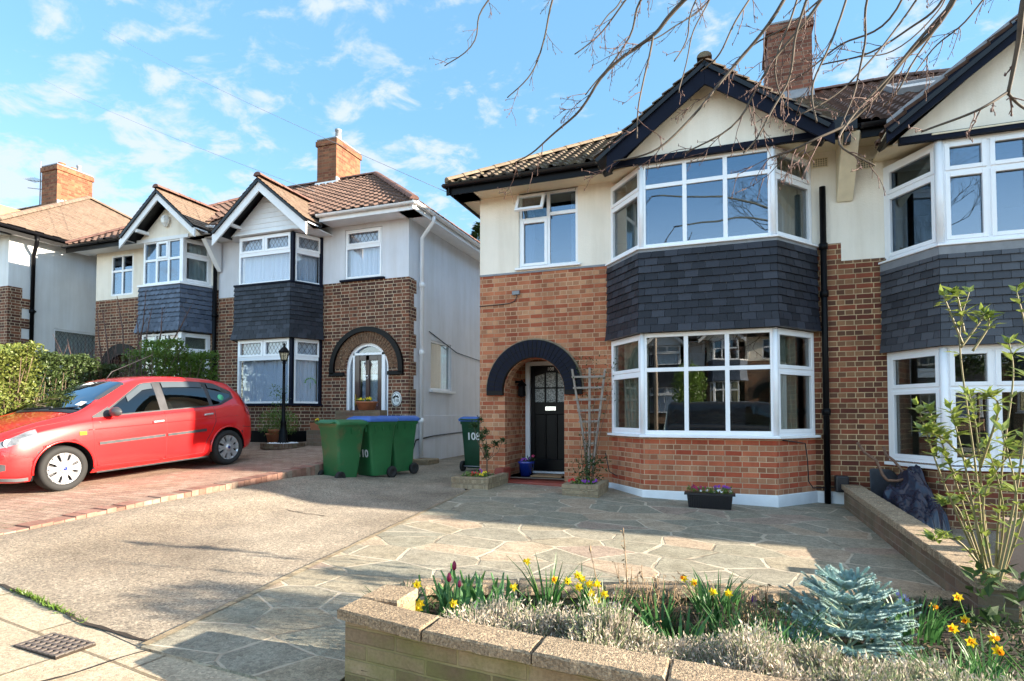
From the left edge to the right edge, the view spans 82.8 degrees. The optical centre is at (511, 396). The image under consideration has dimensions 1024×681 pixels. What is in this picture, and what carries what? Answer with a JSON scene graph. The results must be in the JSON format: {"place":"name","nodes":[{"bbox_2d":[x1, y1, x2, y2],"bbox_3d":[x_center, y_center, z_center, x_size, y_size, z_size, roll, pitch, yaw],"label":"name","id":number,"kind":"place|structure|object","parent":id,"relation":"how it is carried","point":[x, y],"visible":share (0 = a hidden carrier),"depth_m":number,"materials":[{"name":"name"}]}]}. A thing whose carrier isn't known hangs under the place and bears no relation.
{"place":"outdoors","nodes":[
{"label":"outdoors","id":0,"kind":"place"},
{"bbox_2d":[0,585,259,680],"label":"pavement","id":1,"kind":"structure","parent":0,"point":[22,618],"depth_m":2.75,"materials":[{"name":"concrete"}]},
{"bbox_2d":[13,632,95,659],"bbox_3d":[-2.263,1.238,2.877,0.340,0.030,0.180,-1,-2,23],"label":"drain cover","id":2,"kind":"object","parent":1,"relation":"on","point":[55,646],"visible":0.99,"depth_m":2.86,"materials":[{"name":"metal"}]},
{"bbox_2d":[429,0,1023,199],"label":"bare tree","id":3,"kind":"object","parent":1,"relation":"on","point":[932,28],"visible":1,"depth_m":3.33,"materials":[{"name":"brown plant"}]},
{"bbox_2d":[0,441,322,528],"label":"block paving","id":4,"kind":"structure","parent":0,"point":[23,502],"depth_m":7.47,"materials":[{"name":"brick"}]},
{"bbox_2d":[0,340,48,415],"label":"hedge","id":5,"kind":"object","parent":4,"relation":"on","point":[12,387],"visible":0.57,"depth_m":8.44,"materials":[{"name":"green plant"}]},
{"bbox_2d":[0,355,250,490],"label":"parked car","id":6,"kind":"object","parent":4,"relation":"on","point":[69,438],"visible":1,"depth_m":7.70,"materials":[{"name":"red paint"}]},
{"bbox_2d":[255,384,300,441],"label":"potted plant","id":7,"kind":"object","parent":4,"relation":"on","point":[273,434],"visible":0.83,"depth_m":11.47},
{"bbox_2d":[260,442,304,448],"bbox_3d":[-4.351,0.928,11.046,0.800,0.114,0.796,-1,-2,20],"label":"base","id":8,"kind":"object","parent":4,"relation":"on","point":[276,445],"visible":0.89,"depth_m":10.74,"materials":[{"name":"brick"}]},
{"bbox_2d":[277,343,289,442],"bbox_3d":[-4.351,-0.059,11.079,0.220,1.930,0.220,-1,-2,20],"label":"lamp post","id":9,"kind":"object","parent":8,"relation":"on","point":[283,435],"visible":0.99,"depth_m":11.04,"materials":[{"name":"metal"}]},
{"bbox_2d":[306,430,321,445],"bbox_3d":[-3.626,0.911,11.234,0.650,0.520,0.250,-1,-2,20],"label":"planter pedestal","id":10,"kind":"object","parent":4,"relation":"on","point":[313,437],"visible":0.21,"depth_m":11.18,"materials":[{"name":"brick"}]},
{"bbox_2d":[335,410,386,418],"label":"brick pier wall","id":11,"kind":"structure","parent":4,"relation":"on","point":[342,414],"depth_m":11.04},
{"bbox_2d":[355,397,377,409],"bbox_3d":[-2.773,0.134,11.101,0.424,0.256,0.420,-1,-2,20],"label":"terracotta pot","id":12,"kind":"object","parent":11,"relation":"on","point":[366,405],"visible":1,"depth_m":10.96,"materials":[{"name":"ceramic"}]},
{"bbox_2d":[0,455,479,646],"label":"driveway","id":13,"kind":"structure","parent":0,"point":[150,571],"depth_m":4.89,"materials":[{"name":"concrete"}]},
{"bbox_2d":[10,586,87,622],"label":"weeds","id":14,"kind":"object","parent":13,"relation":"on","point":[40,599],"visible":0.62,"depth_m":3.43,"materials":[{"name":"green plant"}]},
{"bbox_2d":[315,419,368,477],"bbox_3d":[-2.624,0.834,8.908,0.543,0.952,0.677,-1,-2,34],"label":"wheelie bin","id":15,"kind":"object","parent":13,"relation":"on","point":[341,440],"visible":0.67,"depth_m":8.75,"materials":[{"name":"plastic"}]},
{"bbox_2d":[347,416,398,477],"bbox_3d":[-2.239,0.824,9.441,0.572,1.004,0.714,-1,-2,36],"label":"wheelie bin","id":16,"kind":"object","parent":13,"relation":"on","point":[376,448],"visible":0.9,"depth_m":9.25,"materials":[{"name":"plastic"}]},
{"bbox_2d":[391,416,420,473],"bbox_3d":[-1.985,0.839,10.072,0.572,1.004,0.714,-2,-2,40],"label":"wheelie bin","id":17,"kind":"object","parent":13,"relation":"on","point":[403,444],"visible":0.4,"depth_m":9.92,"materials":[{"name":"plastic"}]},
{"bbox_2d":[458,417,479,470],"bbox_3d":[-0.625,0.879,10.783,0.572,1.004,0.714,-1,-2,25],"label":"wheelie bin","id":18,"kind":"object","parent":13,"relation":"on","point":[471,451],"visible":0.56,"depth_m":10.60,"materials":[{"name":"plastic"}]},
{"bbox_2d":[0,0,1019,239],"label":"sky","id":19,"kind":"structure","parent":0,"point":[363,69],"materials":[{"name":"blue"}]},
{"bbox_2d":[141,483,944,680],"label":"patio","id":20,"kind":"structure","parent":0,"point":[291,628],"depth_m":4.80,"materials":[{"name":"stone"}]},
{"bbox_2d":[0,510,323,680],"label":"paving joint","id":21,"kind":"object","parent":20,"relation":"on","point":[91,624],"visible":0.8,"depth_m":3.06,"materials":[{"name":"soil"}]},
{"bbox_2d":[141,489,470,644],"bbox_3d":[-1.211,1.284,5.633,0.057,0.076,5.635,0,-2,13],"label":"mortar strip","id":22,"kind":"object","parent":20,"relation":"on","point":[160,636],"visible":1,"depth_m":3.86,"materials":[{"name":"concrete"}]},
{"bbox_2d":[451,468,508,489],"bbox_3d":[-0.477,1.231,8.871,0.600,0.275,0.847,-1,-2,20],"label":"stone planter","id":23,"kind":"object","parent":20,"relation":"on","point":[473,480],"visible":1,"depth_m":8.54,"materials":[{"name":"stone"}]},
{"bbox_2d":[468,415,506,474],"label":"shrub","id":24,"kind":"object","parent":23,"relation":"on","point":[481,436],"visible":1,"depth_m":8.96,"materials":[{"name":"green plant"}]},
{"bbox_2d":[562,475,608,497],"bbox_3d":[1.053,1.255,8.283,0.521,0.277,0.759,-1,-2,20],"label":"stone planter","id":25,"kind":"object","parent":20,"relation":"on","point":[578,487],"visible":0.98,"depth_m":7.97,"materials":[{"name":"stone"}]},
{"bbox_2d":[684,484,735,509],"bbox_3d":[2.472,1.247,7.267,0.600,0.293,0.223,-1,-2,20],"label":"flower trough","id":26,"kind":"object","parent":20,"relation":"on","point":[717,498],"visible":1,"depth_m":7.20,"materials":[{"name":"black plastic"}]},
{"bbox_2d":[361,602,1023,680],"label":"flower bed soil","id":27,"kind":"structure","parent":0,"point":[945,635],"depth_m":3.33,"materials":[{"name":"soil"}]},
{"bbox_2d":[412,580,457,615],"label":"daffodil clump","id":28,"kind":"object","parent":27,"relation":"on","point":[419,602],"visible":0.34,"depth_m":2.95,"materials":[{"name":"yellow plant"}]},
{"bbox_2d":[418,561,524,617],"bbox_3d":[-0.249,1.124,3.316,0.588,0.453,0.547,-1,-2,20],"label":"tulip clump","id":29,"kind":"object","parent":27,"relation":"on","point":[466,592],"visible":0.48,"depth_m":3.32,"materials":[{"name":"green plant"}]},
{"bbox_2d":[438,589,577,639],"bbox_3d":[0.000,1.082,2.652,0.769,0.390,0.792,-1,-2,20],"label":"heather cushion","id":30,"kind":"object","parent":27,"relation":"on","point":[508,617],"visible":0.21,"depth_m":2.58,"materials":[{"name":"plant"}]},
{"bbox_2d":[509,553,578,613],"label":"daffodil clump","id":31,"kind":"object","parent":27,"relation":"on","point":[550,593],"visible":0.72,"depth_m":3.40,"materials":[{"name":"green plant"}]},
{"bbox_2d":[551,562,601,614],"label":"daffodil clump","id":32,"kind":"object","parent":27,"relation":"on","point":[554,579],"visible":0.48,"depth_m":3.60,"materials":[{"name":"green plant"}]},
{"bbox_2d":[563,570,638,621],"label":"daffodil clump","id":33,"kind":"object","parent":27,"relation":"on","point":[580,578],"visible":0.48,"depth_m":3.19,"materials":[{"name":"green plant"}]},
{"bbox_2d":[545,590,692,661],"bbox_3d":[0.430,1.045,2.493,0.667,0.434,0.790,-1,-2,20],"label":"heather cushion","id":34,"kind":"object","parent":27,"relation":"on","point":[596,627],"visible":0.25,"depth_m":2.42,"materials":[{"name":"plant"}]},
{"bbox_2d":[612,561,690,631],"bbox_3d":[0.820,1.186,3.425,0.454,0.358,0.427,0,-2,9],"label":"dead perennial","id":35,"kind":"object","parent":27,"relation":"on","point":[651,601],"visible":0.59,"depth_m":3.43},
{"bbox_2d":[611,581,697,636],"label":"strap leaf plant","id":36,"kind":"object","parent":27,"relation":"on","point":[665,623],"visible":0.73,"depth_m":3.26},
{"bbox_2d":[629,603,723,643],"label":"strap leaf plant","id":37,"kind":"object","parent":27,"relation":"on","point":[702,625],"visible":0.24,"depth_m":2.92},
{"bbox_2d":[400,578,961,612],"bbox_3d":[1.123,1.376,3.828,3.802,0.303,1.066,1,-2,-15],"label":"bed edging","id":38,"kind":"object","parent":27,"relation":"on","point":[609,587],"visible":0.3,"depth_m":3.84,"materials":[{"name":"stone"}]},
{"bbox_2d":[655,608,722,638],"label":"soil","id":39,"kind":"structure","parent":27,"relation":"on","point":[701,622],"depth_m":3.08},
{"bbox_2d":[680,572,736,631],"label":"daffodil clump","id":40,"kind":"object","parent":27,"relation":"on","point":[695,584],"visible":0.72,"depth_m":3.38,"materials":[{"name":"green plant"}]},
{"bbox_2d":[673,567,758,619],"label":"strap leaf plant","id":41,"kind":"object","parent":27,"relation":"on","point":[733,598],"visible":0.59,"depth_m":3.52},
{"bbox_2d":[429,591,1023,680],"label":"ground cover","id":42,"kind":"object","parent":27,"relation":"on","point":[987,644],"visible":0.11,"depth_m":3.38,"materials":[{"name":"green plant"}]},
{"bbox_2d":[429,601,1023,667],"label":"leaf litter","id":43,"kind":"object","parent":27,"relation":"on","point":[986,639],"visible":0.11,"depth_m":3.32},
{"bbox_2d":[682,616,774,642],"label":"strap leaf plant","id":44,"kind":"object","parent":27,"relation":"on","point":[691,624],"visible":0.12,"depth_m":3.03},
{"bbox_2d":[638,614,819,680],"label":"heather cushion","id":45,"kind":"object","parent":27,"relation":"on","point":[755,652],"visible":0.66,"depth_m":2.28,"materials":[{"name":"plant"}]},
{"bbox_2d":[695,588,767,638],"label":"daffodil clump","id":46,"kind":"object","parent":27,"relation":"on","point":[727,593],"visible":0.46,"depth_m":3.02,"materials":[{"name":"green plant"}]},
{"bbox_2d":[707,580,778,633],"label":"dead perennial","id":47,"kind":"object","parent":27,"relation":"on","point":[754,610],"visible":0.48,"depth_m":3.21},
{"bbox_2d":[712,607,796,644],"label":"strap leaf plant","id":48,"kind":"object","parent":27,"relation":"on","point":[780,638],"visible":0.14,"depth_m":2.75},
{"bbox_2d":[726,583,843,646],"bbox_3d":[1.378,1.190,2.996,0.564,0.318,0.653,-1,-2,20],"label":"strap leaf plant","id":49,"kind":"object","parent":27,"relation":"on","point":[787,625],"visible":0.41,"depth_m":2.98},
{"bbox_2d":[722,617,849,655],"bbox_3d":[1.243,1.172,2.641,0.555,0.232,0.444,-1,-2,20],"label":"strap leaf plant","id":50,"kind":"object","parent":27,"relation":"on","point":[783,641],"visible":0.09,"depth_m":2.73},
{"bbox_2d":[768,562,923,660],"bbox_3d":[1.712,1.098,3.000,0.729,0.418,0.710,-1,-2,20],"label":"blue spruce","id":51,"kind":"object","parent":27,"relation":"on","point":[834,593],"visible":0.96,"depth_m":2.98,"materials":[{"name":"plant"}]},
{"bbox_2d":[779,633,951,680],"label":"heather cushion","id":52,"kind":"object","parent":27,"relation":"on","point":[823,665],"visible":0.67,"depth_m":2.25,"materials":[{"name":"plant"}]},
{"bbox_2d":[874,587,972,645],"bbox_3d":[2.163,1.193,3.141,0.490,0.223,0.453,-1,-2,20],"label":"strap leaf plant","id":53,"kind":"object","parent":27,"relation":"on","point":[932,632],"visible":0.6,"depth_m":3.10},
{"bbox_2d":[875,637,1002,680],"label":"strap leaf plant","id":54,"kind":"object","parent":27,"relation":"on","point":[960,665],"visible":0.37,"depth_m":2.50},
{"bbox_2d":[885,649,1023,680],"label":"heather cushion","id":55,"kind":"object","parent":27,"relation":"on","point":[947,672],"visible":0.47,"depth_m":2.19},
{"bbox_2d":[905,638,1023,680],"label":"strap leaf plant","id":56,"kind":"object","parent":27,"relation":"on","point":[999,672],"visible":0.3,"depth_m":2.65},
{"bbox_2d":[909,282,1023,584],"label":"leafy shrub","id":57,"kind":"object","parent":27,"relation":"on","point":[937,431],"visible":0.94,"depth_m":3.38,"materials":[{"name":"green plant"}]},
{"bbox_2d":[928,592,1023,679],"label":"daffodil clump","id":58,"kind":"object","parent":27,"relation":"on","point":[965,620],"visible":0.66,"depth_m":2.80,"materials":[{"name":"green plant"}]},
{"bbox_2d":[957,560,1023,635],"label":"foliage","id":59,"kind":"object","parent":27,"relation":"on","point":[989,612],"visible":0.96,"depth_m":2.89,"materials":[{"name":"green plant"}]},
{"bbox_2d":[964,631,1023,678],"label":"daffodil clump","id":60,"kind":"object","parent":27,"relation":"on","point":[997,649],"visible":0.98,"depth_m":2.56,"materials":[{"name":"yellow plant"}]},
{"bbox_2d":[945,528,1023,607],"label":"garden","id":61,"kind":"object","parent":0,"point":[964,541],"depth_m":6.14,"materials":[{"name":"soil"}]},
{"bbox_2d":[856,442,903,496],"bbox_3d":[4.738,1.016,7.422,0.529,0.889,0.735,-1,-2,35],"label":"wheelbarrow","id":62,"kind":"object","parent":61,"relation":"on","point":[881,479],"visible":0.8,"depth_m":7.39,"materials":[{"name":"metal"}]},
{"bbox_2d":[881,464,952,532],"bbox_3d":[4.756,1.273,6.800,0.540,0.892,1.034,0,-2,5],"label":"plastic sheet","id":63,"kind":"object","parent":61,"relation":"on","point":[911,493],"visible":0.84,"depth_m":6.79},
{"bbox_2d":[1000,517,1023,601],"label":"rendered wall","id":64,"kind":"structure","parent":61,"relation":"on","point":[1017,556],"depth_m":4.13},
{"bbox_3d":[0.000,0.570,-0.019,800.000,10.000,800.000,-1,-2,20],"label":"ground","id":65,"kind":"structure","parent":0,"visible":0},
{"bbox_2d":[0,162,131,407],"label":"semi detached house","id":66,"kind":"structure","parent":65,"relation":"on","point":[47,287],"depth_m":15.25,"materials":[{"name":"paint"}]},
{"bbox_2d":[53,329,94,365],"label":"window","id":67,"kind":"structure","parent":66,"relation":"in","point":[61,336],"depth_m":15.64,"materials":[{"name":"glass"}]},
{"bbox_2d":[0,460,357,534],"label":"brick kerb","id":68,"kind":"structure","parent":65,"relation":"on","point":[315,468],"depth_m":6.61,"materials":[{"name":"brick"}]},
{"bbox_2d":[61,183,328,401],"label":"semi detached house","id":69,"kind":"structure","parent":65,"relation":"on","point":[154,250],"depth_m":13.42,"materials":[{"name":"paint"}]},
{"bbox_2d":[111,253,133,295],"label":"window","id":70,"kind":"structure","parent":69,"relation":"in","point":[121,289],"depth_m":14.60,"materials":[{"name":"white plastic"}]},
{"bbox_2d":[142,332,177,373],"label":"window","id":71,"kind":"structure","parent":69,"relation":"in","point":[164,335],"depth_m":13.27,"materials":[{"name":"white plastic"}]},
{"bbox_2d":[143,239,179,284],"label":"window","id":72,"kind":"structure","parent":69,"relation":"in","point":[168,257],"depth_m":13.31,"materials":[{"name":"white plastic"}]},
{"bbox_2d":[184,333,209,379],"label":"window","id":73,"kind":"structure","parent":69,"relation":"in","point":[201,342],"depth_m":13.34,"materials":[{"name":"white plastic"}]},
{"bbox_2d":[186,238,211,285],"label":"window","id":74,"kind":"structure","parent":69,"relation":"in","point":[200,262],"depth_m":13.38,"materials":[{"name":"white plastic"}]},
{"bbox_2d":[202,128,479,464],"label":"semi detached house","id":75,"kind":"structure","parent":65,"relation":"on","point":[384,311],"depth_m":12.25,"materials":[{"name":"paint"}]},
{"bbox_2d":[237,357,288,403],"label":"window","id":76,"kind":"structure","parent":75,"relation":"in","point":[259,374],"depth_m":12.30,"materials":[{"name":"glass"}]},
{"bbox_2d":[238,338,288,358],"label":"window","id":77,"kind":"structure","parent":75,"relation":"in","point":[258,348],"depth_m":12.24,"materials":[{"name":"white plastic"}]},
{"bbox_2d":[239,250,289,284],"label":"window","id":78,"kind":"structure","parent":75,"relation":"in","point":[271,267],"depth_m":12.36,"materials":[{"name":"white plastic"}]},
{"bbox_2d":[239,232,290,255],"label":"window","id":79,"kind":"structure","parent":75,"relation":"in","point":[279,241],"depth_m":12.28,"materials":[{"name":"white plastic"}]},
{"bbox_2d":[294,357,317,403],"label":"window","id":80,"kind":"structure","parent":75,"relation":"in","point":[304,368],"depth_m":12.26,"materials":[{"name":"glass"}]},
{"bbox_2d":[294,338,318,358],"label":"window","id":81,"kind":"structure","parent":75,"relation":"in","point":[303,348],"depth_m":12.24,"materials":[{"name":"white plastic"}]},
{"bbox_2d":[295,251,319,283],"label":"window","id":82,"kind":"structure","parent":75,"relation":"in","point":[305,263],"depth_m":12.33,"materials":[{"name":"white plastic"}]},
{"bbox_2d":[296,233,319,254],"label":"window","id":83,"kind":"structure","parent":75,"relation":"in","point":[304,243],"depth_m":12.32,"materials":[{"name":"white plastic"}]},
{"bbox_2d":[345,244,381,279],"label":"window","id":84,"kind":"structure","parent":75,"relation":"in","point":[366,261],"depth_m":12.21,"materials":[{"name":"white plastic"}]},
{"bbox_2d":[346,227,381,247],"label":"window","id":85,"kind":"structure","parent":75,"relation":"in","point":[368,236],"depth_m":12.17,"materials":[{"name":"white plastic"}]},
{"bbox_2d":[354,355,381,409],"bbox_3d":[-2.966,-0.025,12.056,0.655,1.645,0.150,-1,-2,20],"label":"front door","id":86,"kind":"structure","parent":75,"relation":"in","point":[371,384],"depth_m":12.08,"materials":[{"name":"white glass"}]},
{"bbox_2d":[431,341,449,390],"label":"window","id":87,"kind":"structure","parent":75,"relation":"in","point":[436,347],"depth_m":13.24,"materials":[{"name":"white plastic"}]},
{"bbox_2d":[470,221,479,240],"bbox_3d":[-1.235,-2.549,23.971,5.194,9.276,5.125,-1,-2,20],"label":"conifer","id":88,"kind":"object","parent":65,"relation":"on","point":[475,232],"visible":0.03,"depth_m":23.86,"materials":[{"name":"green plant"}]},
{"bbox_2d":[337,584,796,680],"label":"garden wall","id":89,"kind":"structure","parent":65,"relation":"on","point":[391,634],"depth_m":2.22,"materials":[{"name":"stone"}]},
{"bbox_2d":[441,15,859,507],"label":"semi detached house","id":90,"kind":"structure","parent":65,"relation":"on","point":[699,303],"depth_m":8.41,"materials":[{"name":"orange brick"}]},
{"bbox_2d":[518,455,535,475],"bbox_3d":[0.245,1.137,9.622,0.297,0.353,0.273,-1,-2,20],"label":"glazed pot","id":91,"kind":"object","parent":90,"relation":"on","point":[526,466],"visible":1,"depth_m":9.53,"materials":[{"name":"blue ceramic"}]},
{"bbox_2d":[514,187,577,267],"bbox_3d":[0.569,-2.708,9.343,0.990,1.230,0.427,-1,-2,20],"label":"window","id":92,"kind":"structure","parent":90,"relation":"in","point":[527,225],"depth_m":9.40,"materials":[{"name":"white plastic"}]},
{"bbox_2d":[531,366,563,471],"bbox_3d":[0.675,0.380,10.069,0.730,1.825,0.062,-1,-2,20],"label":"front door","id":93,"kind":"structure","parent":90,"relation":"in","point":[547,386],"depth_m":10.09,"materials":[{"name":"black paint"}]},
{"bbox_2d":[571,368,605,467],"bbox_3d":[1.167,0.326,8.906,0.551,1.538,0.100,-1,-2,20],"label":"trellis","id":94,"kind":"object","parent":90,"relation":"attached to","point":[589,398],"visible":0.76,"depth_m":8.89,"materials":[{"name":"brown wood"}]},
{"bbox_2d":[566,354,616,483],"bbox_3d":[1.171,0.330,8.627,0.699,2.013,0.791,-1,-2,20],"label":"climbing plant","id":95,"kind":"object","parent":90,"relation":"attached to","point":[587,470],"visible":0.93,"depth_m":8.54,"materials":[{"name":"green plant"}]},
{"bbox_2d":[611,334,648,433],"bbox_3d":[1.746,-0.156,8.528,0.181,1.405,0.896,1,-2,-19],"label":"window","id":96,"kind":"structure","parent":90,"relation":"in","point":[630,374],"depth_m":8.60,"materials":[{"name":"white plastic"}]},
{"bbox_2d":[611,167,648,260],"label":"window","id":97,"kind":"structure","parent":90,"relation":"in","point":[631,200],"depth_m":8.63,"materials":[{"name":"white plastic"}]},
{"bbox_2d":[643,147,770,246],"bbox_3d":[2.620,-2.668,7.903,1.690,1.205,0.070,-1,-2,20],"label":"window","id":98,"kind":"structure","parent":90,"relation":"in","point":[684,182],"depth_m":7.87,"materials":[{"name":"white plastic"}]},
{"bbox_2d":[645,328,773,435],"bbox_3d":[2.620,-0.180,7.821,1.690,1.405,0.070,-1,-2,20],"label":"window","id":99,"kind":"structure","parent":90,"relation":"in","point":[686,368],"depth_m":7.78,"materials":[{"name":"white plastic"}]},
{"bbox_2d":[767,147,811,242],"bbox_3d":[3.728,-2.669,7.890,0.884,1.205,0.201,1,-2,-32],"label":"window","id":100,"kind":"structure","parent":90,"relation":"in","point":[788,200],"depth_m":7.97,"materials":[{"name":"white plastic"}]},
{"bbox_2d":[769,328,814,435],"bbox_3d":[3.731,-0.180,7.803,0.884,1.405,0.189,1,-2,-32],"label":"window","id":101,"kind":"structure","parent":90,"relation":"in","point":[788,370],"depth_m":7.85,"materials":[{"name":"white plastic"}]},
{"bbox_2d":[797,14,1023,530],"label":"semi detached house","id":102,"kind":"structure","parent":65,"relation":"on","point":[947,210],"depth_m":7.35,"materials":[{"name":"brown brick"}]},
{"bbox_2d":[883,143,935,259],"bbox_3d":[5.062,-2.421,7.352,0.082,1.275,0.816,0,-2,-11],"label":"window","id":103,"kind":"structure","parent":102,"relation":"in","point":[927,178],"depth_m":7.42,"materials":[{"name":"white plastic"}]},
{"bbox_2d":[887,346,942,464],"bbox_3d":[5.062,0.127,7.268,0.082,1.425,0.816,0,-2,-11],"label":"window","id":104,"kind":"structure","parent":102,"relation":"in","point":[894,390],"depth_m":7.39,"materials":[{"name":"white plastic"}]},
{"bbox_2d":[943,343,1023,467],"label":"window","id":105,"kind":"structure","parent":102,"relation":"in","point":[993,352],"depth_m":6.71,"materials":[{"name":"white plastic"}]},
{"bbox_2d":[943,129,1023,242],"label":"window","id":106,"kind":"structure","parent":102,"relation":"in","point":[988,167],"depth_m":6.79,"materials":[{"name":"white plastic"}]},
{"bbox_2d":[841,484,1021,627],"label":"garden wall","id":107,"kind":"structure","parent":65,"relation":"on","point":[894,527],"depth_m":4.47,"materials":[{"name":"brick"}]},
{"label":"neighbour garden","id":108,"kind":"structure","parent":0,"visible":0},
{"bbox_2d":[10,348,127,405],"bbox_3d":[-7.134,0.276,9.363,1.000,1.995,1.583,-1,-2,20],"label":"hedge","id":109,"kind":"object","parent":108,"relation":"on","point":[57,381],"visible":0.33,"depth_m":9.12,"materials":[{"name":"green plant"}]},
{"bbox_2d":[53,333,182,379],"bbox_3d":[-6.959,0.008,10.288,1.504,2.271,2.092,-1,-2,20],"label":"bare shrub","id":110,"kind":"object","parent":108,"relation":"on","point":[133,371],"visible":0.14,"depth_m":10.30,"materials":[{"name":"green plant"}]},
{"bbox_2d":[121,337,221,381],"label":"garden bush","id":111,"kind":"object","parent":108,"relation":"on","point":[190,358],"visible":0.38,"depth_m":10.98,"materials":[{"name":"green plant"}]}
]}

